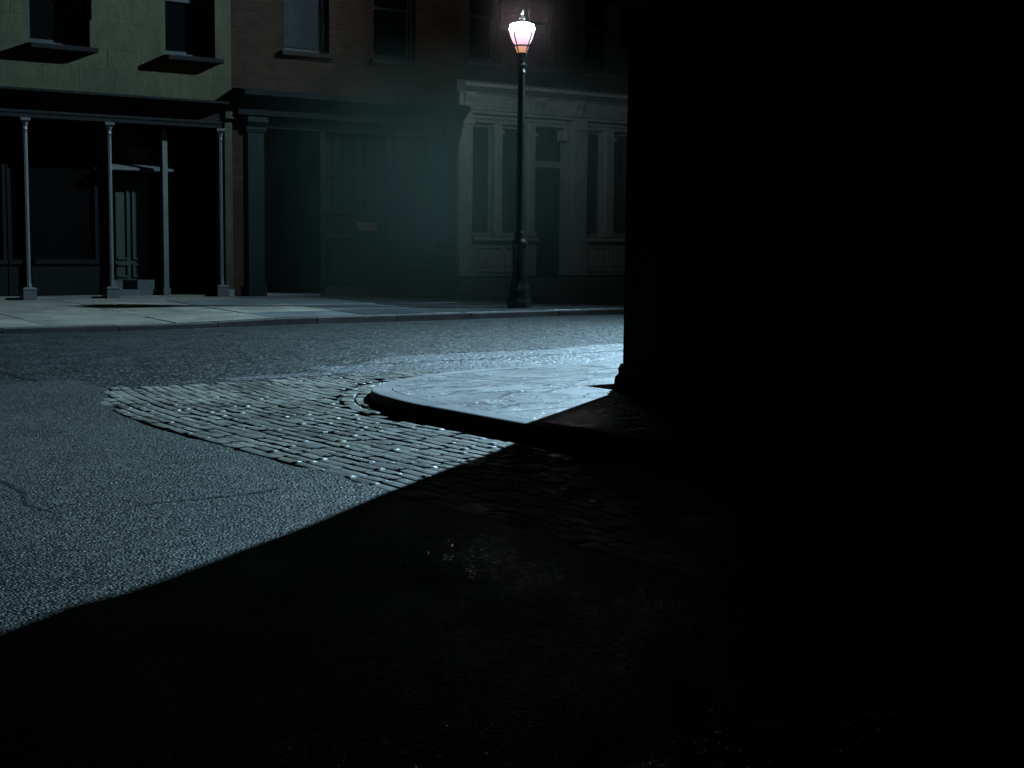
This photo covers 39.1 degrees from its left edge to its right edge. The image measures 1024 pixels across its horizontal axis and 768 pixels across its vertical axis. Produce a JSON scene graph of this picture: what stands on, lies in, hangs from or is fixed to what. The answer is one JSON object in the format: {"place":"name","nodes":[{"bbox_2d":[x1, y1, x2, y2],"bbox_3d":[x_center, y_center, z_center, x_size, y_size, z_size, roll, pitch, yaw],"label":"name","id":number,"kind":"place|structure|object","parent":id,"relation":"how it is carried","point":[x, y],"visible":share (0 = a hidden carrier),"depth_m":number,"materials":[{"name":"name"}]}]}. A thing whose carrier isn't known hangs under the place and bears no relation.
{"place":"outdoors","nodes":[
{"label":"outdoors","id":0,"kind":"place"},
{"bbox_2d":[0,315,623,390],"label":"road","id":1,"kind":"structure","parent":0,"point":[160,358],"depth_m":15.88,"materials":[{"name":"grey asphalt"}]},
{"bbox_2d":[218,344,622,380],"bbox_3d":[19.542,-1.525,29.154,55.400,0.046,1.979,-4,7,-36],"label":"gutter","id":2,"kind":"object","parent":1,"relation":"on","point":[443,364],"visible":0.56,"depth_m":14.48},
{"bbox_2d":[0,294,623,333],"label":"pavement","id":3,"kind":"structure","parent":0,"point":[84,315],"depth_m":21.73,"materials":[{"name":"grey concrete"}]},
{"bbox_2d":[0,0,233,299],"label":"stuccoed building","id":4,"kind":"structure","parent":3,"relation":"on","point":[116,117],"depth_m":23.79,"materials":[{"name":"paint"}]},
{"bbox_2d":[0,117,7,295],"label":"shop window","id":5,"kind":"structure","parent":4,"relation":"in","point":[3,225],"depth_m":23.12,"materials":[{"name":"black glass"}]},
{"bbox_2d":[4,117,99,295],"bbox_3d":[-7.518,-2.897,23.591,1.500,2.890,0.110,-4,7,-36],"label":"shop window","id":6,"kind":"structure","parent":4,"relation":"in","point":[63,170],"depth_m":23.62,"materials":[{"name":"black glass"}]},
{"bbox_2d":[28,0,84,46],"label":"window","id":7,"kind":"structure","parent":4,"relation":"in","point":[61,22],"depth_m":22.96,"materials":[{"name":"black glass"}]},
{"bbox_2d":[112,176,148,279],"bbox_3d":[-6.482,-2.647,24.456,0.650,1.742,0.125,-4,7,-36],"label":"shop door","id":8,"kind":"structure","parent":4,"relation":"in","point":[129,193],"depth_m":24.46,"materials":[{"name":"grey paint"}]},
{"bbox_2d":[165,0,209,57],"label":"window","id":9,"kind":"structure","parent":4,"relation":"in","point":[187,22],"depth_m":24.26,"materials":[{"name":"black glass"}]},
{"bbox_2d":[231,0,470,295],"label":"brick building","id":10,"kind":"structure","parent":3,"relation":"on","point":[350,116],"depth_m":26.34,"materials":[{"name":"brick"}]},
{"bbox_2d":[264,165,285,290],"bbox_3d":[-4.564,-2.848,26.405,0.900,2.300,0.068,-4,7,-36],"label":"recessed door","id":11,"kind":"structure","parent":10,"relation":"in","point":[274,176],"depth_m":26.53,"materials":[{"name":"black paint"}]},
{"bbox_2d":[284,0,325,53],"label":"window","id":12,"kind":"structure","parent":10,"relation":"in","point":[323,51],"depth_m":25.63,"materials":[{"name":"black paint"}]},
{"bbox_2d":[374,0,411,61],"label":"window","id":13,"kind":"structure","parent":10,"relation":"in","point":[392,18],"depth_m":26.57,"materials":[{"name":"black glass"}]},
{"bbox_2d":[507,10,534,307],"bbox_3d":[0.139,-3.630,23.401,0.404,4.804,0.404,0,6,-5],"label":"street lamp","id":14,"kind":"object","parent":3,"relation":"on","point":[521,32],"visible":1,"depth_m":23.39,"materials":[{"name":"black metal"}]},
{"bbox_2d":[456,0,627,296],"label":"grey shopfront building","id":15,"kind":"structure","parent":3,"relation":"on","point":[576,112],"depth_m":28.78,"materials":[{"name":"brick"}]},
{"bbox_2d":[472,123,490,235],"bbox_3d":[-0.674,-3.987,28.076,0.590,2.167,0.050,-4,7,-36],"label":"shop window","id":16,"kind":"structure","parent":15,"relation":"in","point":[481,131],"depth_m":28.13,"materials":[{"name":"black glass"}]},
{"bbox_2d":[469,0,497,62],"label":"window","id":17,"kind":"structure","parent":15,"relation":"in","point":[483,13],"depth_m":27.82,"materials":[{"name":"black glass"}]},
{"bbox_2d":[502,125,516,235],"bbox_3d":[-0.039,-4.028,28.544,0.606,2.167,0.050,-4,7,-36],"label":"shop window","id":18,"kind":"structure","parent":15,"relation":"in","point":[510,136],"depth_m":28.54,"materials":[{"name":"black glass"}]},
{"bbox_2d":[529,0,554,68],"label":"window","id":19,"kind":"structure","parent":15,"relation":"in","point":[541,12],"depth_m":28.67,"materials":[{"name":"black glass"}]},
{"bbox_2d":[530,167,556,273],"bbox_3d":[0.587,-3.322,29.335,0.780,2.155,0.101,-4,7,-36],"label":"shop door","id":20,"kind":"structure","parent":15,"relation":"in","point":[545,178],"depth_m":29.37,"materials":[{"name":"green paint"}]},
{"bbox_2d":[586,131,600,236],"bbox_3d":[1.593,-4.134,29.749,0.536,2.167,0.050,-4,7,-36],"label":"shop window","id":21,"kind":"structure","parent":15,"relation":"in","point":[593,165],"depth_m":29.82,"materials":[{"name":"black glass"}]},
{"bbox_2d":[585,0,611,74],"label":"window","id":22,"kind":"structure","parent":15,"relation":"in","point":[598,12],"depth_m":29.52,"materials":[{"name":"black glass"}]},
{"bbox_2d":[613,132,626,236],"bbox_3d":[2.253,-4.177,30.244,0.576,2.167,0.050,-4,7,-36],"label":"shop window","id":23,"kind":"structure","parent":15,"relation":"in","point":[620,150],"depth_m":30.26,"materials":[{"name":"black glass"}]},
{"bbox_2d":[0,380,1023,767],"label":"side road","id":24,"kind":"structure","parent":0,"point":[170,600],"depth_m":4.42,"materials":[{"name":"grey asphalt"}]},
{"bbox_2d":[99,370,1023,613],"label":"sett pavement","id":25,"kind":"structure","parent":0,"point":[811,553],"depth_m":6.96,"materials":[{"name":"stone"}]},
{"bbox_2d":[370,361,1023,540],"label":"pavement","id":26,"kind":"structure","parent":0,"point":[960,483],"depth_m":8.30,"materials":[{"name":"concrete"}]},
{"bbox_2d":[608,0,1023,446],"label":"corner building","id":27,"kind":"structure","parent":0,"point":[825,209],"depth_m":9.25,"materials":[{"name":"black paint"}]},
{"bbox_2d":[679,40,859,388],"bbox_3d":[1.697,-1.130,9.744,0.014,2.198,1.550,-4,7,-36],"label":"shop window","id":28,"kind":"structure","parent":27,"relation":"in","point":[770,144],"depth_m":9.68,"materials":[{"name":"black glass"}]},
{"bbox_2d":[944,18,1023,408],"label":"shop window","id":29,"kind":"structure","parent":27,"relation":"in","point":[984,364],"depth_m":8.32,"materials":[{"name":"black glass"}]}
]}

